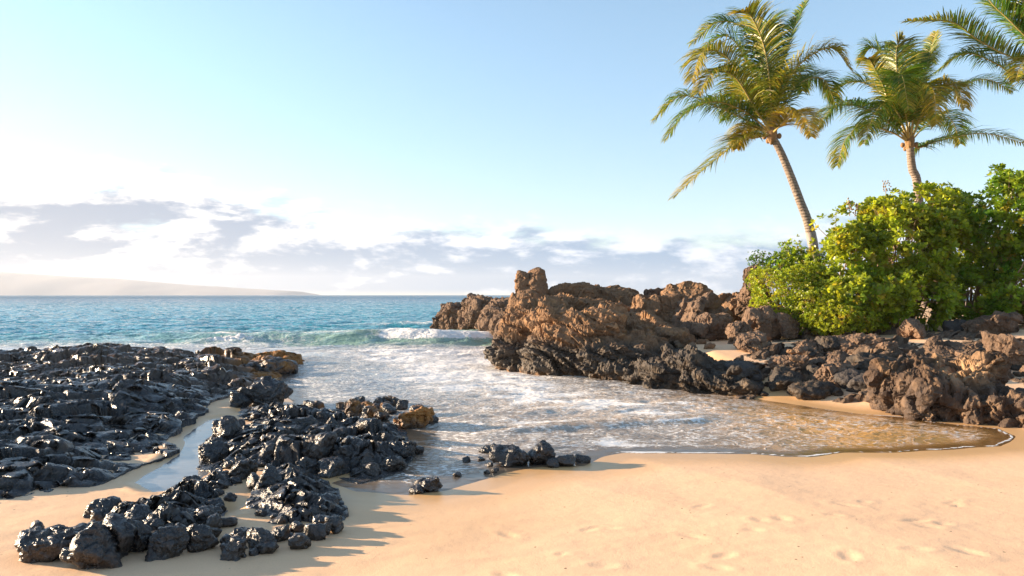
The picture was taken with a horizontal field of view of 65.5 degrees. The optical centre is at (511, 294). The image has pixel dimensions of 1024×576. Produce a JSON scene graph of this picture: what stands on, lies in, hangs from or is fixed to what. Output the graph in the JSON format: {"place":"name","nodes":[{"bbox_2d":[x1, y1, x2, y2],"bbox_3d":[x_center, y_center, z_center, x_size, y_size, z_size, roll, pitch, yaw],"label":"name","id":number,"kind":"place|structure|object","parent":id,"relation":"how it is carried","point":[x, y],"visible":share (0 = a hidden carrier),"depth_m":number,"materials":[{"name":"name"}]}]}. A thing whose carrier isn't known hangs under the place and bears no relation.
{"place":"outdoors","nodes":[
{"label":"outdoors","id":0,"kind":"place"},
{"bbox_2d":[0,272,318,294],"bbox_3d":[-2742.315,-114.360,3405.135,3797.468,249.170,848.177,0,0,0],"label":"hill","id":1,"kind":"structure","parent":0,"point":[22,284],"depth_m":3121.45,"materials":[{"name":"white"}]},
{"bbox_2d":[0,295,1013,486],"bbox_3d":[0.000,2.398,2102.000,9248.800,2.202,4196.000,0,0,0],"label":"water","id":2,"kind":"structure","parent":0,"point":[381,346],"depth_m":18.51,"materials":[{"name":"liquid"}]},
{"bbox_2d":[360,463,381,475],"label":"rock","id":3,"kind":"object","parent":2,"relation":"on","point":[371,469],"visible":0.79,"depth_m":8.74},
{"bbox_2d":[382,403,396,415],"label":"rock","id":4,"kind":"object","parent":2,"relation":"on","point":[389,409],"visible":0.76,"depth_m":13.29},
{"bbox_2d":[378,456,406,470],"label":"rock","id":5,"kind":"object","parent":2,"relation":"on","point":[392,463],"visible":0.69,"depth_m":8.95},
{"bbox_2d":[388,440,416,457],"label":"rock","id":6,"kind":"object","parent":2,"relation":"on","point":[403,449],"visible":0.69,"depth_m":9.63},
{"bbox_2d":[409,484,423,493],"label":"rock","id":7,"kind":"object","parent":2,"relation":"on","point":[416,489],"visible":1,"depth_m":8.00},
{"bbox_2d":[414,477,442,491],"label":"rock","id":8,"kind":"object","parent":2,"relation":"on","point":[429,484],"visible":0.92,"depth_m":8.08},
{"bbox_2d":[556,454,575,465],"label":"rock","id":9,"kind":"object","parent":2,"relation":"on","point":[567,460],"visible":0.94,"depth_m":9.25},
{"bbox_2d":[575,453,590,463],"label":"rock","id":10,"kind":"object","parent":2,"relation":"on","point":[581,459],"visible":0.91,"depth_m":9.46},
{"bbox_2d":[0,301,1023,575],"bbox_3d":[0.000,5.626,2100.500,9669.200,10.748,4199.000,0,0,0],"label":"ground","id":11,"kind":"structure","parent":0,"point":[858,511],"depth_m":6.94,"materials":[{"name":"sand"}]},
{"bbox_2d":[14,524,79,563],"bbox_3d":[-3.456,1.857,5.946,0.545,0.279,0.515,0,0,0],"label":"rock","id":12,"kind":"object","parent":11,"relation":"on","point":[34,544],"visible":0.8,"depth_m":5.75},
{"bbox_2d":[59,521,122,569],"bbox_3d":[-2.994,1.827,5.668,0.402,0.436,0.344,0,0,27],"label":"rock","id":13,"kind":"object","parent":11,"relation":"on","point":[93,545],"visible":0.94,"depth_m":5.59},
{"bbox_2d":[90,507,109,521],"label":"rock","id":14,"kind":"object","parent":11,"relation":"on","point":[97,514],"visible":0.55,"depth_m":6.73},
{"bbox_2d":[83,496,120,517],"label":"rock","id":15,"kind":"object","parent":11,"relation":"on","point":[110,502],"visible":0.52,"depth_m":6.91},
{"bbox_2d":[102,511,137,558],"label":"rock","id":16,"kind":"object","parent":11,"relation":"on","point":[123,529],"visible":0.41,"depth_m":5.84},
{"bbox_2d":[124,504,152,518],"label":"rock","id":17,"kind":"object","parent":11,"relation":"on","point":[136,511],"visible":0.29,"depth_m":6.58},
{"bbox_2d":[144,513,164,530],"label":"rock","id":18,"kind":"object","parent":11,"relation":"on","point":[153,521],"visible":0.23,"depth_m":6.26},
{"bbox_2d":[0,342,319,498],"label":"lava shelf","id":19,"kind":"object","parent":11,"relation":"on","point":[70,416],"visible":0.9,"depth_m":12.80,"materials":[{"name":"stone"}]},
{"bbox_2d":[145,522,189,561],"bbox_3d":[-2.543,1.858,5.890,0.285,0.312,0.246,0,0,0],"label":"rock","id":20,"kind":"object","parent":11,"relation":"on","point":[166,542],"visible":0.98,"depth_m":5.84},
{"bbox_2d":[102,470,235,527],"bbox_3d":[-3.192,1.935,7.497,1.273,0.491,3.288,0,0,-13],"label":"lava outcrop","id":21,"kind":"object","parent":11,"relation":"on","point":[188,494],"visible":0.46,"depth_m":7.07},
{"bbox_2d":[130,520,151,551],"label":"rock","id":22,"kind":"object","parent":21,"relation":"on","point":[143,534],"visible":0.64,"depth_m":5.98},
{"bbox_2d":[194,508,220,524],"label":"rock","id":23,"kind":"object","parent":21,"relation":"on","point":[202,515],"visible":0.51,"depth_m":6.65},
{"bbox_2d":[205,497,224,505],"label":"rock","id":24,"kind":"object","parent":21,"relation":"on","point":[210,501],"visible":0.66,"depth_m":7.41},
{"bbox_2d":[170,514,190,525],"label":"rock","id":25,"kind":"object","parent":11,"relation":"on","point":[177,518],"visible":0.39,"depth_m":6.45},
{"bbox_2d":[186,523,219,552],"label":"rock","id":26,"kind":"object","parent":11,"relation":"on","point":[203,537],"visible":0.82,"depth_m":5.99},
{"bbox_2d":[193,505,222,513],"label":"rock","id":27,"kind":"object","parent":11,"relation":"on","point":[217,509],"visible":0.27,"depth_m":6.81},
{"bbox_2d":[205,513,222,527],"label":"rock","id":28,"kind":"object","parent":11,"relation":"on","point":[213,520],"visible":0.73,"depth_m":6.51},
{"bbox_2d":[198,440,229,462],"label":"rock","id":29,"kind":"object","parent":11,"relation":"on","point":[215,452],"visible":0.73,"depth_m":9.50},
{"bbox_2d":[212,415,241,438],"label":"rock","id":30,"kind":"object","parent":11,"relation":"on","point":[226,426],"visible":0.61,"depth_m":10.70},
{"bbox_2d":[220,517,237,526],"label":"rock","id":31,"kind":"object","parent":11,"relation":"on","point":[230,521],"visible":0.86,"depth_m":6.62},
{"bbox_2d":[223,492,237,501],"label":"rock","id":32,"kind":"object","parent":11,"relation":"on","point":[230,497],"visible":0.94,"depth_m":7.55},
{"bbox_2d":[220,536,247,560],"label":"rock","id":33,"kind":"object","parent":11,"relation":"on","point":[235,548],"visible":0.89,"depth_m":5.79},
{"bbox_2d":[228,476,242,483],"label":"rock","id":34,"kind":"object","parent":11,"relation":"on","point":[235,480],"visible":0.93,"depth_m":8.26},
{"bbox_2d":[229,527,250,537],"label":"rock","id":35,"kind":"object","parent":11,"relation":"on","point":[241,532],"visible":0.34,"depth_m":6.16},
{"bbox_2d":[229,391,251,407],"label":"rock","id":36,"kind":"object","parent":11,"relation":"on","point":[239,400],"visible":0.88,"depth_m":14.07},
{"bbox_2d":[228,458,257,479],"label":"rock","id":37,"kind":"object","parent":11,"relation":"on","point":[244,469],"visible":0.68,"depth_m":8.44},
{"bbox_2d":[246,472,259,489],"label":"rock","id":38,"kind":"object","parent":11,"relation":"on","point":[252,480],"visible":0.51,"depth_m":7.97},
{"bbox_2d":[254,508,266,516],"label":"rock","id":39,"kind":"object","parent":11,"relation":"on","point":[261,512],"visible":0.94,"depth_m":6.96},
{"bbox_2d":[246,527,276,548],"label":"rock","id":40,"kind":"object","parent":11,"relation":"on","point":[256,536],"visible":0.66,"depth_m":6.02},
{"bbox_2d":[237,376,292,406],"bbox_3d":[-4.499,1.804,14.492,0.852,0.659,0.647,0,0,9],"label":"rock","id":41,"kind":"object","parent":11,"relation":"on","point":[269,390],"visible":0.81,"depth_m":14.26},
{"bbox_2d":[254,541,278,553],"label":"rock","id":42,"kind":"object","parent":11,"relation":"on","point":[268,547],"visible":0.96,"depth_m":5.93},
{"bbox_2d":[255,463,282,489],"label":"rock","id":43,"kind":"object","parent":11,"relation":"on","point":[270,475],"visible":0.53,"depth_m":7.79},
{"bbox_2d":[243,355,297,374],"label":"rock","id":44,"kind":"object","parent":11,"relation":"on","point":[270,363],"visible":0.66,"depth_m":19.88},
{"bbox_2d":[271,524,289,541],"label":"rock","id":45,"kind":"object","parent":11,"relation":"on","point":[281,533],"visible":0.88,"depth_m":6.23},
{"bbox_2d":[246,461,348,533],"bbox_3d":[-2.072,1.939,7.751,1.168,0.424,3.485,0,0,-10],"label":"lava outcrop","id":46,"kind":"object","parent":11,"relation":"on","point":[295,494],"visible":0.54,"depth_m":7.17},
{"bbox_2d":[291,521,303,532],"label":"rock","id":47,"kind":"object","parent":46,"relation":"on","point":[297,526],"visible":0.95,"depth_m":6.45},
{"bbox_2d":[288,533,310,549],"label":"rock","id":48,"kind":"object","parent":11,"relation":"on","point":[296,541],"visible":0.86,"depth_m":6.02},
{"bbox_2d":[196,401,415,484],"bbox_3d":[-2.883,1.919,11.377,2.942,0.549,6.507,0,0,-11],"label":"lava outcrop","id":49,"kind":"object","parent":11,"relation":"on","point":[252,441],"visible":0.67,"depth_m":10.13,"materials":[{"name":"stone"}]},
{"bbox_2d":[295,457,317,473],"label":"rock","id":50,"kind":"object","parent":49,"relation":"on","point":[310,465],"visible":0.66,"depth_m":8.83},
{"bbox_2d":[303,400,324,408],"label":"rock","id":51,"kind":"object","parent":11,"relation":"on","point":[315,404],"visible":0.43,"depth_m":13.32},
{"bbox_2d":[304,523,325,540],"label":"rock","id":52,"kind":"object","parent":11,"relation":"on","point":[315,532],"visible":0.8,"depth_m":6.24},
{"bbox_2d":[301,431,337,459],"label":"rock","id":53,"kind":"object","parent":11,"relation":"on","point":[319,446],"visible":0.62,"depth_m":9.18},
{"bbox_2d":[312,515,329,523],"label":"rock","id":54,"kind":"object","parent":11,"relation":"on","point":[317,519],"visible":0.34,"depth_m":6.60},
{"bbox_2d":[324,493,338,504],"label":"rock","id":55,"kind":"object","parent":11,"relation":"on","point":[332,497],"visible":0.22,"depth_m":7.29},
{"bbox_2d":[316,456,350,477],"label":"rock","id":56,"kind":"object","parent":11,"relation":"on","point":[330,467],"visible":0.93,"depth_m":8.78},
{"bbox_2d":[325,516,343,533],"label":"rock","id":57,"kind":"object","parent":11,"relation":"on","point":[337,526],"visible":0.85,"depth_m":6.45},
{"bbox_2d":[329,444,355,457],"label":"rock","id":58,"kind":"object","parent":11,"relation":"on","point":[347,450],"visible":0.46,"depth_m":9.18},
{"bbox_2d":[344,398,364,417],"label":"rock","id":59,"kind":"object","parent":11,"relation":"on","point":[353,407],"visible":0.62,"depth_m":12.88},
{"bbox_2d":[361,405,389,419],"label":"rock","id":60,"kind":"object","parent":11,"relation":"on","point":[370,411],"visible":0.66,"depth_m":12.61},
{"bbox_2d":[373,395,398,406],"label":"rock","id":61,"kind":"object","parent":11,"relation":"on","point":[391,399],"visible":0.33,"depth_m":14.12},
{"bbox_2d":[395,399,408,410],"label":"rock","id":62,"kind":"object","parent":11,"relation":"on","point":[402,405],"visible":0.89,"depth_m":13.71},
{"bbox_2d":[397,406,434,428],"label":"rock","id":63,"kind":"object","parent":11,"relation":"on","point":[421,417],"visible":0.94,"depth_m":11.88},
{"bbox_2d":[430,293,509,344],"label":"rock spur","id":64,"kind":"structure","parent":11,"relation":"on","point":[478,312],"depth_m":35.55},
{"bbox_2d":[489,444,531,467],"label":"rock","id":65,"kind":"object","parent":11,"relation":"on","point":[507,456],"visible":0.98,"depth_m":9.25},
{"bbox_2d":[527,440,555,464],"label":"rock","id":66,"kind":"object","parent":11,"relation":"on","point":[541,452],"visible":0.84,"depth_m":9.31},
{"bbox_2d":[546,457,558,467],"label":"rock","id":67,"kind":"object","parent":11,"relation":"on","point":[552,462],"visible":0.98,"depth_m":9.20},
{"bbox_2d":[483,292,696,384],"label":"rock headland","id":68,"kind":"structure","parent":11,"relation":"on","point":[560,334],"depth_m":19.27,"materials":[{"name":"stone"}]},
{"bbox_2d":[507,267,548,307],"bbox_3d":[0.820,0.714,26.726,2.197,3.291,2.394,0,0,0],"label":"rock pinnacle","id":69,"kind":"object","parent":68,"relation":"on","point":[532,283],"visible":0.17,"depth_m":26.29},
{"bbox_2d":[630,294,646,311],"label":"rock","id":70,"kind":"object","parent":68,"relation":"on","point":[634,308],"visible":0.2,"depth_m":24.25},
{"bbox_2d":[643,287,664,297],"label":"rock","id":71,"kind":"object","parent":68,"relation":"on","point":[647,293],"visible":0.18,"depth_m":25.66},
{"bbox_2d":[636,293,689,323],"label":"rock","id":72,"kind":"object","parent":68,"relation":"on","point":[663,307],"visible":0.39,"depth_m":22.60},
{"bbox_2d":[548,282,638,305],"bbox_3d":[2.752,1.028,27.524,3.807,2.941,3.089,0,0,0],"label":"rock hump","id":73,"kind":"object","parent":11,"relation":"on","point":[617,294],"visible":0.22,"depth_m":26.38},
{"bbox_2d":[661,281,712,297],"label":"rock","id":74,"kind":"object","parent":11,"relation":"on","point":[689,289],"visible":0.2,"depth_m":24.39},
{"bbox_2d":[614,343,768,394],"bbox_3d":[3.912,1.759,16.992,4.052,1.449,2.067,0,0,44],"label":"rock ledge","id":75,"kind":"object","parent":11,"relation":"on","point":[688,368],"visible":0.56,"depth_m":16.57,"materials":[{"name":"stone"}]},
{"bbox_2d":[726,365,742,374],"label":"rock","id":76,"kind":"object","parent":75,"relation":"on","point":[734,370],"visible":1,"depth_m":15.65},
{"bbox_2d":[672,292,721,339],"bbox_3d":[5.112,1.042,21.964,1.468,2.243,2.309,0,0,14],"label":"rock","id":77,"kind":"object","parent":11,"relation":"on","point":[687,311],"visible":0.5,"depth_m":22.07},
{"bbox_2d":[691,312,732,340],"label":"rock","id":78,"kind":"object","parent":11,"relation":"on","point":[709,326],"visible":0.94,"depth_m":20.68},
{"bbox_2d":[715,306,733,321],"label":"rock","id":79,"kind":"object","parent":11,"relation":"on","point":[723,309],"visible":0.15,"depth_m":22.03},
{"bbox_2d":[718,292,741,321],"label":"rock","id":80,"kind":"object","parent":11,"relation":"on","point":[729,300],"visible":0.33,"depth_m":23.59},
{"bbox_2d":[725,321,753,343],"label":"rock","id":81,"kind":"object","parent":11,"relation":"on","point":[733,330],"visible":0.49,"depth_m":19.30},
{"bbox_2d":[725,360,761,380],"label":"rock","id":82,"kind":"object","parent":11,"relation":"on","point":[743,364],"visible":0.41,"depth_m":16.32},
{"bbox_2d":[727,378,763,395],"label":"rock","id":83,"kind":"object","parent":11,"relation":"on","point":[749,387],"visible":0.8,"depth_m":15.49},
{"bbox_2d":[732,330,766,351],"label":"rock","id":84,"kind":"object","parent":11,"relation":"on","point":[742,341],"visible":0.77,"depth_m":18.00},
{"bbox_2d":[650,0,853,257],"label":"coconut palm","id":85,"kind":"object","parent":11,"relation":"on","point":[768,86],"visible":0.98,"depth_m":23.61,"materials":[{"name":"green plant"}]},
{"bbox_2d":[734,283,771,317],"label":"rock","id":86,"kind":"object","parent":11,"relation":"on","point":[743,297],"visible":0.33,"depth_m":22.78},
{"bbox_2d":[742,265,759,284],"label":"rock","id":87,"kind":"object","parent":86,"relation":"on","point":[747,270],"visible":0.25,"depth_m":23.06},
{"bbox_2d":[748,342,767,350],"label":"rock","id":88,"kind":"object","parent":11,"relation":"on","point":[758,347],"visible":0.3,"depth_m":17.80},
{"bbox_2d":[746,249,785,301],"bbox_3d":[7.524,-0.126,23.329,1.427,2.474,1.192,0,0,33],"label":"shrub","id":89,"kind":"object","parent":11,"relation":"on","point":[761,258],"visible":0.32,"depth_m":23.12,"materials":[{"name":"green plant"}]},
{"bbox_2d":[768,364,805,391],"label":"rock","id":90,"kind":"object","parent":11,"relation":"on","point":[782,377],"visible":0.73,"depth_m":15.58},
{"bbox_2d":[775,312,801,338],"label":"rock","id":91,"kind":"object","parent":11,"relation":"on","point":[789,325],"visible":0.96,"depth_m":19.53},
{"bbox_2d":[768,354,809,370],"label":"rock","id":92,"kind":"object","parent":11,"relation":"on","point":[774,361],"visible":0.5,"depth_m":16.23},
{"bbox_2d":[793,345,806,354],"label":"rock","id":93,"kind":"object","parent":11,"relation":"on","point":[799,350],"visible":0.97,"depth_m":17.03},
{"bbox_2d":[768,234,836,306],"bbox_3d":[8.112,-0.304,22.387,1.509,2.916,1.847,0,0,-30],"label":"shrub","id":94,"kind":"object","parent":11,"relation":"on","point":[794,255],"visible":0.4,"depth_m":22.26,"materials":[{"name":"green plant"}]},
{"bbox_2d":[798,340,822,350],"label":"rock","id":95,"kind":"object","parent":11,"relation":"on","point":[807,345],"visible":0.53,"depth_m":17.40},
{"bbox_2d":[806,364,819,374],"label":"rock","id":96,"kind":"object","parent":11,"relation":"on","point":[812,369],"visible":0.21,"depth_m":15.88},
{"bbox_2d":[744,260,884,335],"bbox_3d":[7.343,0.202,20.289,2.247,2.175,3.612,0,0,-23],"label":"shrub","id":97,"kind":"object","parent":11,"relation":"on","point":[812,318],"visible":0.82,"depth_m":19.70,"materials":[{"name":"green plant"}]},
{"bbox_2d":[814,336,839,351],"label":"rock","id":98,"kind":"object","parent":11,"relation":"on","point":[829,343],"visible":0.61,"depth_m":17.31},
{"bbox_2d":[811,360,853,388],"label":"rock","id":99,"kind":"object","parent":11,"relation":"on","point":[825,372],"visible":0.54,"depth_m":15.36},
{"bbox_2d":[826,354,845,363],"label":"rock","id":100,"kind":"object","parent":99,"relation":"on","point":[839,357],"visible":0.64,"depth_m":15.72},
{"bbox_2d":[831,387,843,396],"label":"rock","id":101,"kind":"object","parent":11,"relation":"on","point":[837,391],"visible":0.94,"depth_m":14.85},
{"bbox_2d":[825,350,849,357],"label":"rock","id":102,"kind":"object","parent":11,"relation":"on","point":[834,352],"visible":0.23,"depth_m":16.70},
{"bbox_2d":[832,367,859,388],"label":"rock","id":103,"kind":"object","parent":11,"relation":"on","point":[843,378],"visible":0.57,"depth_m":15.09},
{"bbox_2d":[846,373,866,392],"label":"rock","id":104,"kind":"object","parent":11,"relation":"on","point":[856,384],"visible":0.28,"depth_m":14.78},
{"bbox_2d":[710,326,1023,403],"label":"lava ledge","id":105,"kind":"object","parent":11,"relation":"on","point":[819,358],"visible":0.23,"depth_m":17.08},
{"bbox_2d":[742,304,784,340],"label":"rock","id":106,"kind":"object","parent":105,"relation":"on","point":[763,319],"visible":0.6,"depth_m":19.65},
{"bbox_2d":[786,379,834,399],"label":"rock","id":107,"kind":"object","parent":105,"relation":"on","point":[813,389],"visible":0.91,"depth_m":14.89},
{"bbox_2d":[833,332,882,351],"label":"rock","id":108,"kind":"object","parent":105,"relation":"on","point":[851,341],"visible":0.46,"depth_m":17.14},
{"bbox_2d":[942,319,965,331],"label":"rock","id":109,"kind":"object","parent":105,"relation":"on","point":[954,324],"visible":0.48,"depth_m":19.09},
{"bbox_2d":[944,340,980,350],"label":"rock","id":110,"kind":"object","parent":105,"relation":"on","point":[961,346],"visible":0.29,"depth_m":16.28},
{"bbox_2d":[853,352,898,370],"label":"rock","id":111,"kind":"object","parent":11,"relation":"on","point":[862,359],"visible":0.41,"depth_m":15.83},
{"bbox_2d":[876,341,899,350],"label":"rock","id":112,"kind":"object","parent":11,"relation":"on","point":[888,346],"visible":0.5,"depth_m":16.62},
{"bbox_2d":[801,180,982,332],"bbox_3d":[10.132,-1.012,20.748,5.792,4.306,3.546,0,0,-14],"label":"shrub","id":113,"kind":"object","parent":11,"relation":"on","point":[881,280],"visible":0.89,"depth_m":19.78,"materials":[{"name":"green plant"}]},
{"bbox_2d":[896,318,926,338],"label":"rock","id":114,"kind":"object","parent":11,"relation":"on","point":[912,327],"visible":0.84,"depth_m":18.29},
{"bbox_2d":[809,29,1023,306],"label":"coconut palm","id":115,"kind":"object","parent":11,"relation":"on","point":[907,91],"visible":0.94,"depth_m":26.42,"materials":[{"name":"green plant"}]},
{"bbox_2d":[922,335,944,348],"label":"rock","id":116,"kind":"object","parent":11,"relation":"on","point":[935,340],"visible":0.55,"depth_m":16.45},
{"bbox_2d":[922,345,955,354],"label":"rock","id":117,"kind":"object","parent":11,"relation":"on","point":[937,349],"visible":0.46,"depth_m":16.26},
{"bbox_2d":[863,350,1023,427],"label":"crusted block","id":118,"kind":"structure","parent":11,"relation":"on","point":[973,389],"depth_m":12.66,"materials":[{"name":"stone"}]},
{"bbox_2d":[900,0,1023,92],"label":"coconut palm","id":119,"kind":"object","parent":11,"relation":"on","point":[1014,9],"visible":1,"depth_m":22.84,"materials":[{"name":"green plant"}]},
{"bbox_2d":[920,163,1023,326],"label":"shrub","id":120,"kind":"object","parent":11,"relation":"on","point":[993,277],"visible":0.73,"depth_m":19.95,"materials":[{"name":"green plant"}]},
{"bbox_2d":[961,310,1022,333],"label":"rock","id":121,"kind":"object","parent":11,"relation":"on","point":[997,322],"visible":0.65,"depth_m":18.27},
{"bbox_2d":[981,330,1023,365],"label":"rock","id":122,"kind":"object","parent":11,"relation":"on","point":[1010,347],"visible":0.56,"depth_m":15.20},
{"bbox_2d":[0,0,1023,294],"label":"sky","id":123,"kind":"structure","parent":0,"point":[321,147],"materials":[{"name":"blue"}]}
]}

